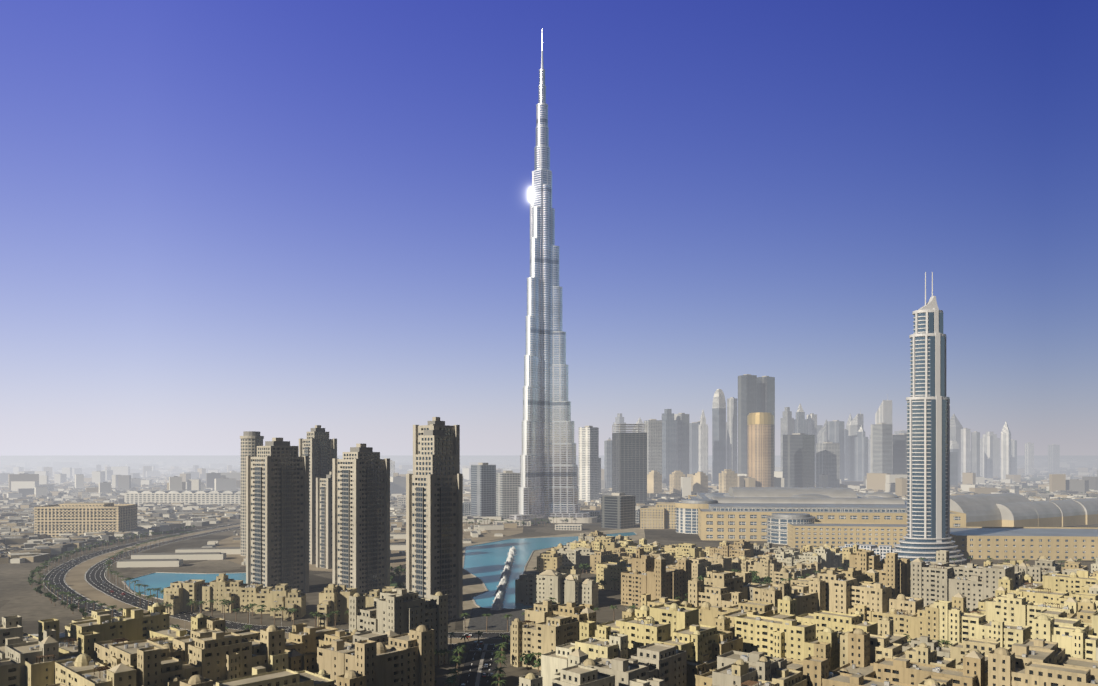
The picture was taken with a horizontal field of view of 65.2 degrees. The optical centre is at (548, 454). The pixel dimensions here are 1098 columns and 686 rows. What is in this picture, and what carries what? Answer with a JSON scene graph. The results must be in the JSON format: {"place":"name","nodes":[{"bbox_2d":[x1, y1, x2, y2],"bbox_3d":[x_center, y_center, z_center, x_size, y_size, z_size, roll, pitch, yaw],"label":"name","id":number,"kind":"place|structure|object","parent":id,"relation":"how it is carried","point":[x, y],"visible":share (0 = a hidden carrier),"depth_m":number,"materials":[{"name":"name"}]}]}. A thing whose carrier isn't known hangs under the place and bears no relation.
{"place":"outdoors","nodes":[
{"label":"outdoors","id":0,"kind":"place"},
{"bbox_2d":[122,532,637,609],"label":"lake","id":1,"kind":"structure","parent":0,"point":[484,563],"depth_m":822.63,"materials":[{"name":"liquid"}]},
{"bbox_2d":[491,546,516,609],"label":"dubai fountain jets","id":2,"kind":"object","parent":1,"relation":"on","point":[498,600],"visible":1,"depth_m":740.72,"materials":[{"name":"white liquid"}]},
{"bbox_2d":[2,498,1090,685],"bbox_3d":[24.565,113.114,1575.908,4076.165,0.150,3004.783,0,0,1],"label":"roads","id":3,"kind":"structure","parent":0,"point":[85,577],"depth_m":673.99,"materials":[{"name":"grey asphalt"}]},
{"bbox_2d":[35,532,153,611],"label":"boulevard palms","id":4,"kind":"object","parent":3,"relation":"on","point":[52,585],"visible":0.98,"depth_m":779.33,"materials":[{"name":"green"}]},
{"bbox_2d":[105,531,194,601],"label":"trees","id":5,"kind":"object","parent":3,"relation":"on","point":[113,561],"visible":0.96,"depth_m":807.35,"materials":[{"name":"green"}]},
{"bbox_2d":[186,582,770,631],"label":"boulevard palms","id":6,"kind":"object","parent":3,"relation":"on","point":[463,614],"visible":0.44,"depth_m":568.70,"materials":[{"name":"green"}]},
{"bbox_2d":[0,455,1097,633],"bbox_3d":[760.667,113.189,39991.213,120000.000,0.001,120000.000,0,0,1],"label":"ground","id":7,"kind":"structure","parent":0,"point":[25,601],"depth_m":890.91,"materials":[{"name":"beige sand"}]},
{"bbox_2d":[25,651,135,685],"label":"old town block","id":8,"kind":"structure","parent":7,"relation":"on","point":[78,668],"depth_m":348.98,"materials":[{"name":"stone"}]},
{"bbox_2d":[34,503,136,537],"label":"tan block","id":9,"kind":"structure","parent":7,"relation":"on","point":[56,520],"depth_m":1172.17,"materials":[{"name":"beige concrete"}]},
{"bbox_2d":[47,675,212,685],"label":"old town block","id":10,"kind":"structure","parent":7,"relation":"on","point":[196,680],"depth_m":298.92,"materials":[{"name":"stone"}]},
{"bbox_2d":[124,490,240,505],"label":"long hall","id":11,"kind":"structure","parent":7,"relation":"on","point":[217,497],"depth_m":1889.97,"materials":[{"name":"grey"}]},
{"bbox_2d":[246,438,308,592],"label":"residence tower","id":12,"kind":"structure","parent":7,"relation":"on","point":[277,510],"depth_m":692.48,"materials":[{"name":"concrete"}]},
{"bbox_2d":[27,525,556,685],"bbox_3d":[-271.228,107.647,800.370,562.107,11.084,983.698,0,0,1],"label":"cars","id":13,"kind":"object","parent":7,"relation":"on","point":[452,682],"visible":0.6,"depth_m":488.87,"materials":[{"name":"green"}]},
{"bbox_2d":[337,670,365,685],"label":"old town block","id":14,"kind":"structure","parent":7,"relation":"on","point":[351,678],"depth_m":330.86,"materials":[{"name":"paint"}]},
{"bbox_2d":[134,512,639,605],"bbox_3d":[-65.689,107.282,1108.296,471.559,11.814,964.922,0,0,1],"label":"trees","id":15,"kind":"object","parent":7,"relation":"on","point":[396,571],"visible":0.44,"depth_m":815.17,"materials":[{"name":"green plant"}]},
{"bbox_2d":[413,417,459,474],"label":"residence tower","id":16,"kind":"structure","parent":7,"relation":"on","point":[453,431],"depth_m":657.95,"materials":[{"name":"concrete"}]},
{"bbox_2d":[471,463,495,516],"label":"skyline tower","id":17,"kind":"structure","parent":7,"relation":"on","point":[483,489],"depth_m":1549.57,"materials":[{"name":"grey glass"}]},
{"bbox_2d":[398,496,638,529],"bbox_3d":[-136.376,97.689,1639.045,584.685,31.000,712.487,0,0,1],"label":"low-rise buildings","id":18,"kind":"structure","parent":7,"relation":"on","point":[466,507],"depth_m":1413.13,"materials":[{"name":"beige concrete"}]},
{"bbox_2d":[0,495,1096,563],"bbox_3d":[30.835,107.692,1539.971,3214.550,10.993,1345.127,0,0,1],"label":"lowrise building","id":19,"kind":"structure","parent":7,"relation":"on","point":[18,521],"depth_m":1435.58,"materials":[{"name":"grey"}]},
{"bbox_2d":[0,464,1097,498],"bbox_3d":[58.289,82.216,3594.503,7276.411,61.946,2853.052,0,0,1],"label":"lowrise building","id":20,"kind":"structure","parent":7,"relation":"on","point":[107,480],"depth_m":2519.10,"materials":[{"name":"grey"}]},
{"bbox_2d":[0,457,1097,473],"bbox_3d":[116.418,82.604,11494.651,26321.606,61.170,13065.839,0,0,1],"label":"lowrise building","id":21,"kind":"structure","parent":7,"relation":"on","point":[1069,465],"depth_m":6900.44,"materials":[{"name":"grey"}]},
{"bbox_2d":[504,30,596,524],"bbox_3d":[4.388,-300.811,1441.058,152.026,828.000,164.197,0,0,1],"label":"skyscraper","id":22,"kind":"structure","parent":7,"relation":"on","point":[548,488],"depth_m":1421.17,"materials":[{"name":"silver metal"}]},
{"bbox_2d":[579,426,598,501],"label":"skyline tower","id":23,"kind":"structure","parent":7,"relation":"on","point":[588,463],"depth_m":1983.90,"materials":[{"name":"white concrete"}]},
{"bbox_2d":[604,439,611,488],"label":"skyline tower","id":24,"kind":"structure","parent":7,"relation":"on","point":[608,462],"depth_m":2582.88,"materials":[{"name":"grey glass"}]},
{"bbox_2d":[601,493,634,528],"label":"office building","id":25,"kind":"structure","parent":7,"relation":"on","point":[617,510],"depth_m":1313.06,"materials":[{"name":"grey glass"}]},
{"bbox_2d":[161,473,1096,685],"bbox_3d":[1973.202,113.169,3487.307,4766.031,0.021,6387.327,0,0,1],"label":"ground patches","id":26,"kind":"object","parent":7,"relation":"on","point":[477,619],"visible":0.17,"depth_m":656.04,"materials":[{"name":"stone"}]},
{"bbox_2d":[0,615,58,685],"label":"old town block","id":27,"kind":"structure","parent":26,"relation":"on","point":[16,651],"depth_m":361.92,"materials":[{"name":"stone"}]},
{"bbox_2d":[23,609,110,641],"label":"old town block","id":28,"kind":"structure","parent":26,"relation":"on","point":[32,638],"depth_m":480.66,"materials":[{"name":"stone"}]},
{"bbox_2d":[38,603,209,659],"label":"old town block","id":29,"kind":"structure","parent":26,"relation":"on","point":[138,624],"depth_m":422.32,"materials":[{"name":"stone"}]},
{"bbox_2d":[94,618,284,685],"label":"old town block","id":30,"kind":"structure","parent":26,"relation":"on","point":[214,651],"depth_m":354.73,"materials":[{"name":"paint"}]},
{"bbox_2d":[240,431,263,555],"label":"residence tower","id":31,"kind":"structure","parent":26,"relation":"on","point":[251,441],"depth_m":955.17,"materials":[{"name":"concrete"}]},
{"bbox_2d":[213,652,334,685],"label":"old town block","id":32,"kind":"structure","parent":26,"relation":"on","point":[280,673],"depth_m":325.87,"materials":[{"name":"stone"}]},
{"bbox_2d":[163,573,394,626],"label":"apartment buildings","id":33,"kind":"structure","parent":26,"relation":"on","point":[222,586],"depth_m":610.01,"materials":[{"name":"stone"}]},
{"bbox_2d":[233,623,397,673],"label":"old town block","id":34,"kind":"structure","parent":26,"relation":"on","point":[304,641],"depth_m":437.19,"materials":[{"name":"stone"}]},
{"bbox_2d":[117,515,516,567],"bbox_3d":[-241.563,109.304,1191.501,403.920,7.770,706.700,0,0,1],"label":"site cabins","id":35,"kind":"object","parent":26,"relation":"on","point":[210,550],"visible":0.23,"depth_m":971.25,"materials":[{"name":"grey"}]},
{"bbox_2d":[299,425,336,563],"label":"residence tower","id":36,"kind":"structure","parent":26,"relation":"on","point":[318,446],"depth_m":891.81,"materials":[{"name":"concrete"}]},
{"bbox_2d":[316,472,331,568],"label":"residence tower","id":37,"kind":"structure","parent":26,"relation":"on","point":[323,522],"depth_m":854.32,"materials":[{"name":"concrete"}]},
{"bbox_2d":[332,444,389,594],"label":"residence tower","id":38,"kind":"structure","parent":26,"relation":"on","point":[361,518],"depth_m":681.87,"materials":[{"name":"concrete"}]},
{"bbox_2d":[317,625,434,685],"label":"old town block","id":39,"kind":"structure","parent":26,"relation":"on","point":[383,659],"depth_m":377.81,"materials":[{"name":"stone"}]},
{"bbox_2d":[349,588,447,665],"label":"old town block","id":40,"kind":"structure","parent":26,"relation":"on","point":[399,611],"depth_m":453.65,"materials":[{"name":"stone"}]},
{"bbox_2d":[406,426,462,620],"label":"residence tower","id":41,"kind":"structure","parent":26,"relation":"on","point":[434,524],"depth_m":583.53,"materials":[{"name":"concrete"}]},
{"bbox_2d":[496,471,519,519],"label":"skyline tower","id":42,"kind":"structure","parent":26,"relation":"on","point":[507,484],"depth_m":1486.23,"materials":[{"name":"grey concrete"}]},
{"bbox_2d":[510,599,595,669],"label":"old town block","id":43,"kind":"structure","parent":26,"relation":"on","point":[547,626],"depth_m":457.40,"materials":[{"name":"stone"}]},
{"bbox_2d":[515,569,597,607],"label":"apartment buildings","id":44,"kind":"structure","parent":26,"relation":"on","point":[532,588],"depth_m":631.82,"materials":[{"name":"stone"}]},
{"bbox_2d":[541,633,627,685],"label":"old town block","id":45,"kind":"structure","parent":26,"relation":"on","point":[613,646],"depth_m":390.15,"materials":[{"name":"paint"}]},
{"bbox_2d":[537,536,631,575],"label":"apartment buildings","id":46,"kind":"structure","parent":26,"relation":"on","point":[560,558],"depth_m":817.42,"materials":[{"name":"stone"}]},
{"bbox_2d":[519,665,649,685],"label":"old town block","id":47,"kind":"structure","parent":26,"relation":"on","point":[578,675],"depth_m":300.56,"materials":[{"name":"stone"}]},
{"bbox_2d":[570,536,646,550],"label":"old town block","id":48,"kind":"structure","parent":26,"relation":"on","point":[599,546],"depth_m":890.10,"materials":[{"name":"stone"}]},
{"bbox_2d":[596,559,631,590],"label":"old town block","id":49,"kind":"structure","parent":26,"relation":"on","point":[607,571],"depth_m":716.98,"materials":[{"name":"stone"}]},
{"bbox_2d":[590,547,648,573],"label":"old town block","id":50,"kind":"structure","parent":26,"relation":"on","point":[618,554],"depth_m":820.16,"materials":[{"name":"stone"}]},
{"bbox_2d":[579,603,724,661],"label":"old town block","id":51,"kind":"structure","parent":26,"relation":"on","point":[681,628],"depth_m":406.05,"materials":[{"name":"stone"}]},
{"bbox_2d":[621,548,691,606],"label":"old town block","id":52,"kind":"structure","parent":26,"relation":"on","point":[655,577],"depth_m":638.33,"materials":[{"name":"stone"}]},
{"bbox_2d":[621,543,703,559],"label":"old town block","id":53,"kind":"structure","parent":26,"relation":"on","point":[682,550],"depth_m":849.87,"materials":[{"name":"stone"}]},
{"bbox_2d":[576,643,786,685],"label":"old town block","id":54,"kind":"structure","parent":26,"relation":"on","point":[655,664],"depth_m":342.92,"materials":[{"name":"stone"}]},
{"bbox_2d":[649,551,731,577],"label":"old town block","id":55,"kind":"structure","parent":26,"relation":"on","point":[718,562],"depth_m":756.19,"materials":[{"name":"paint"}]},
{"bbox_2d":[622,593,777,635],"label":"old town block","id":56,"kind":"structure","parent":26,"relation":"on","point":[719,618],"depth_m":478.48,"materials":[{"name":"stone"}]},
{"bbox_2d":[709,539,775,560],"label":"old town block","id":57,"kind":"structure","parent":26,"relation":"on","point":[742,547],"depth_m":843.79,"materials":[{"name":"stone"}]},
{"bbox_2d":[661,629,830,685],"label":"old town block","id":58,"kind":"structure","parent":26,"relation":"on","point":[699,673],"depth_m":388.33,"materials":[{"name":"stone"}]},
{"bbox_2d":[688,570,825,615],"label":"old town block","id":59,"kind":"structure","parent":26,"relation":"on","point":[724,589],"depth_m":512.97,"materials":[{"name":"stone"}]},
{"bbox_2d":[732,554,820,583],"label":"old town block","id":60,"kind":"structure","parent":26,"relation":"on","point":[766,565],"depth_m":760.78,"materials":[{"name":"stone"}]},
{"bbox_2d":[734,596,877,670],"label":"old town block","id":61,"kind":"structure","parent":26,"relation":"on","point":[785,631],"depth_m":424.97,"materials":[{"name":"stone"}]},
{"bbox_2d":[772,547,841,568],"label":"old town block","id":62,"kind":"structure","parent":26,"relation":"on","point":[825,557],"depth_m":811.04,"materials":[{"name":"stone"}]},
{"bbox_2d":[799,543,865,569],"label":"old town block","id":63,"kind":"structure","parent":26,"relation":"on","point":[846,551],"depth_m":848.64,"materials":[{"name":"stone"}]},
{"bbox_2d":[806,567,878,582],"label":"old town block","id":64,"kind":"structure","parent":26,"relation":"on","point":[871,575],"depth_m":595.68,"materials":[{"name":"stone"}]},
{"bbox_2d":[790,570,923,614],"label":"apartment building","id":65,"kind":"structure","parent":26,"relation":"on","point":[843,593],"depth_m":513.31,"materials":[{"name":"stone"}]},
{"bbox_2d":[849,550,909,596],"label":"old town block","id":66,"kind":"structure","parent":26,"relation":"on","point":[892,569],"depth_m":638.22,"materials":[{"name":"stone"}]},
{"bbox_2d":[803,628,984,685],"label":"old town block","id":67,"kind":"structure","parent":26,"relation":"on","point":[859,669],"depth_m":351.92,"materials":[{"name":"paint"}]},
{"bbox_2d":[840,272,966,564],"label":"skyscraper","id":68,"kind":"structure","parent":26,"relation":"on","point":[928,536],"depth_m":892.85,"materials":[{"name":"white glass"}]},
{"bbox_2d":[848,581,965,640],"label":"old town block","id":69,"kind":"structure","parent":26,"relation":"on","point":[923,621],"depth_m":492.67,"materials":[{"name":"stone"}]},
{"bbox_2d":[840,617,1007,685],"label":"old town block","id":70,"kind":"structure","parent":26,"relation":"on","point":[886,642],"depth_m":390.59,"materials":[{"name":"stone"}]},
{"bbox_2d":[911,550,1026,611],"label":"old town block","id":71,"kind":"structure","parent":26,"relation":"on","point":[941,578],"depth_m":595.89,"materials":[{"name":"stone"}]},
{"bbox_2d":[971,431,979,476],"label":"skyline tower","id":72,"kind":"structure","parent":26,"relation":"on","point":[975,451],"depth_m":3556.33,"materials":[{"name":"grey metal"}]},
{"bbox_2d":[984,435,992,477],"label":"skyline tower","id":73,"kind":"structure","parent":26,"relation":"on","point":[988,456],"depth_m":3753.08,"materials":[{"name":"grey glass"}]},
{"bbox_2d":[980,432,999,477],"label":"skyline tower","id":74,"kind":"structure","parent":26,"relation":"on","point":[996,456],"depth_m":3980.36,"materials":[{"name":"grey metal"}]},
{"bbox_2d":[1001,422,1010,478],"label":"skyline tower","id":75,"kind":"structure","parent":26,"relation":"on","point":[1005,451],"depth_m":3445.59,"materials":[{"name":"grey metal"}]},
{"bbox_2d":[934,592,1078,648],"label":"old town block","id":76,"kind":"structure","parent":26,"relation":"on","point":[1005,621],"depth_m":476.01,"materials":[{"name":"stone"}]},
{"bbox_2d":[972,586,1097,613],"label":"old town block","id":77,"kind":"structure","parent":26,"relation":"on","point":[1001,590],"depth_m":532.59,"materials":[{"name":"stone"}]},
{"bbox_2d":[988,638,1097,685],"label":"old town block","id":78,"kind":"structure","parent":26,"relation":"on","point":[1035,662],"depth_m":339.99,"materials":[{"name":"stone"}]},
{"bbox_2d":[998,570,1097,604],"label":"old town block","id":79,"kind":"structure","parent":26,"relation":"on","point":[1052,588],"depth_m":572.46,"materials":[{"name":"stone"}]},
{"bbox_2d":[1048,444,1059,472],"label":"skyline tower","id":80,"kind":"structure","parent":26,"relation":"on","point":[1053,457],"depth_m":4925.50,"materials":[{"name":"grey glass"}]},
{"bbox_2d":[1026,556,1091,581],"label":"old town block","id":81,"kind":"structure","parent":26,"relation":"on","point":[1040,568],"depth_m":633.62,"materials":[{"name":"stone"}]},
{"bbox_2d":[1032,612,1097,660],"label":"old town block","id":82,"kind":"structure","parent":26,"relation":"on","point":[1075,638],"depth_m":392.00,"materials":[{"name":"stone"}]},
{"bbox_2d":[1067,598,1097,626],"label":"old town block","id":83,"kind":"structure","parent":26,"relation":"on","point":[1085,612],"depth_m":459.14,"materials":[{"name":"stone"}]},
{"bbox_2d":[612,424,646,505],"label":"skyline tower","id":84,"kind":"structure","parent":7,"relation":"on","point":[629,462],"depth_m":1866.72,"materials":[{"name":"grey glass"}]},
{"bbox_2d":[644,419,661,473],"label":"skyline tower","id":85,"kind":"structure","parent":7,"relation":"on","point":[653,429],"depth_m":2374.77,"materials":[{"name":"grey concrete"}]},
{"bbox_2d":[647,470,661,492],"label":"skyline tower","id":86,"kind":"structure","parent":7,"relation":"on","point":[654,481],"depth_m":2234.61,"materials":[{"name":"beige concrete"}]},
{"bbox_2d":[662,409,676,485],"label":"skyline tower","id":87,"kind":"structure","parent":7,"relation":"on","point":[669,444],"depth_m":2772.97,"materials":[{"name":"grey concrete"}]},
{"bbox_2d":[674,413,688,473],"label":"skyline tower","id":88,"kind":"structure","parent":7,"relation":"on","point":[682,419],"depth_m":2825.77,"materials":[{"name":"grey glass"}]},
{"bbox_2d":[689,422,699,473],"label":"skyline tower","id":89,"kind":"structure","parent":7,"relation":"on","point":[693,447],"depth_m":3269.65,"materials":[{"name":"grey concrete"}]},
{"bbox_2d":[698,410,707,474],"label":"skyline tower","id":90,"kind":"structure","parent":7,"relation":"on","point":[703,446],"depth_m":2978.84,"materials":[{"name":"grey concrete"}]},
{"bbox_2d":[712,389,725,483],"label":"skyline tower","id":91,"kind":"structure","parent":7,"relation":"on","point":[719,434],"depth_m":2976.20,"materials":[{"name":"grey metal"}]},
{"bbox_2d":[719,469,736,492],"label":"building","id":92,"kind":"structure","parent":7,"relation":"on","point":[727,479],"depth_m":2226.67,"materials":[{"name":"beige concrete"}]},
{"bbox_2d":[727,397,736,472],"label":"skyline tower","id":93,"kind":"structure","parent":7,"relation":"on","point":[732,433],"depth_m":3077.66,"materials":[{"name":"grey metal"}]},
{"bbox_2d":[738,374,756,473],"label":"skyline tower","id":94,"kind":"structure","parent":7,"relation":"on","point":[747,394],"depth_m":2869.83,"materials":[{"name":"grey glass"}]},
{"bbox_2d":[747,412,773,486],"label":"skyline tower","id":95,"kind":"structure","parent":7,"relation":"on","point":[760,448],"depth_m":2257.88,"materials":[{"name":"beige glass"}]},
{"bbox_2d":[757,376,774,470],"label":"skyline tower","id":96,"kind":"structure","parent":7,"relation":"on","point":[765,393],"depth_m":2919.57,"materials":[{"name":"grey concrete"}]},
{"bbox_2d":[781,407,793,470],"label":"skyline tower","id":97,"kind":"structure","parent":7,"relation":"on","point":[787,423],"depth_m":3173.47,"materials":[{"name":"grey concrete"}]},
{"bbox_2d":[783,433,814,486],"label":"skyline tower","id":98,"kind":"structure","parent":7,"relation":"on","point":[798,459],"depth_m":2463.24,"materials":[{"name":"grey metal"}]},
{"bbox_2d":[816,442,839,487],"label":"skyline tower","id":99,"kind":"structure","parent":7,"relation":"on","point":[828,458],"depth_m":2562.15,"materials":[{"name":"grey concrete"}]},
{"bbox_2d":[827,420,843,480],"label":"skyline tower","id":100,"kind":"structure","parent":7,"relation":"on","point":[835,431],"depth_m":3260.28,"materials":[{"name":"grey metal"}]},
{"bbox_2d":[732,659,943,685],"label":"old town block","id":101,"kind":"structure","parent":7,"relation":"on","point":[784,677],"depth_m":327.12,"materials":[{"name":"stone"}]},
{"bbox_2d":[848,409,862,480],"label":"skyline tower","id":102,"kind":"structure","parent":7,"relation":"on","point":[855,424],"depth_m":3365.22,"materials":[{"name":"grey metal"}]},
{"bbox_2d":[855,425,867,480],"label":"skyline tower","id":103,"kind":"structure","parent":7,"relation":"on","point":[861,455],"depth_m":3273.47,"materials":[{"name":"grey metal"}]},
{"bbox_2d":[640,487,1097,559],"bbox_3d":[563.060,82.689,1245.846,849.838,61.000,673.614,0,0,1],"label":"shopping mall","id":104,"kind":"structure","parent":7,"relation":"on","point":[1012,526],"depth_m":1130.32,"materials":[{"name":"concrete"}]},
{"bbox_2d":[871,423,891,473],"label":"skyline tower","id":105,"kind":"structure","parent":7,"relation":"on","point":[881,447],"depth_m":2661.64,"materials":[{"name":"grey concrete"}]},
{"bbox_2d":[875,400,891,423],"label":"skyline tower","id":106,"kind":"structure","parent":7,"relation":"on","point":[883,414],"depth_m":3354.18,"materials":[{"name":"grey metal"}]},
{"bbox_2d":[893,433,906,473],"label":"skyline tower","id":107,"kind":"structure","parent":7,"relation":"on","point":[900,453],"depth_m":2762.40,"materials":[{"name":"grey metal"}]},
{"bbox_2d":[950,414,962,481],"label":"skyline tower","id":108,"kind":"structure","parent":7,"relation":"on","point":[956,427],"depth_m":3564.43,"materials":[{"name":"grey metal"}]},
{"bbox_2d":[961,428,970,481],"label":"skyline tower","id":109,"kind":"structure","parent":7,"relation":"on","point":[965,450],"depth_m":3556.36,"materials":[{"name":"grey metal"}]},
{"bbox_2d":[0,0,1097,455],"label":"sky","id":110,"kind":"structure","parent":0,"point":[220,220],"materials":[{"name":"blue"}]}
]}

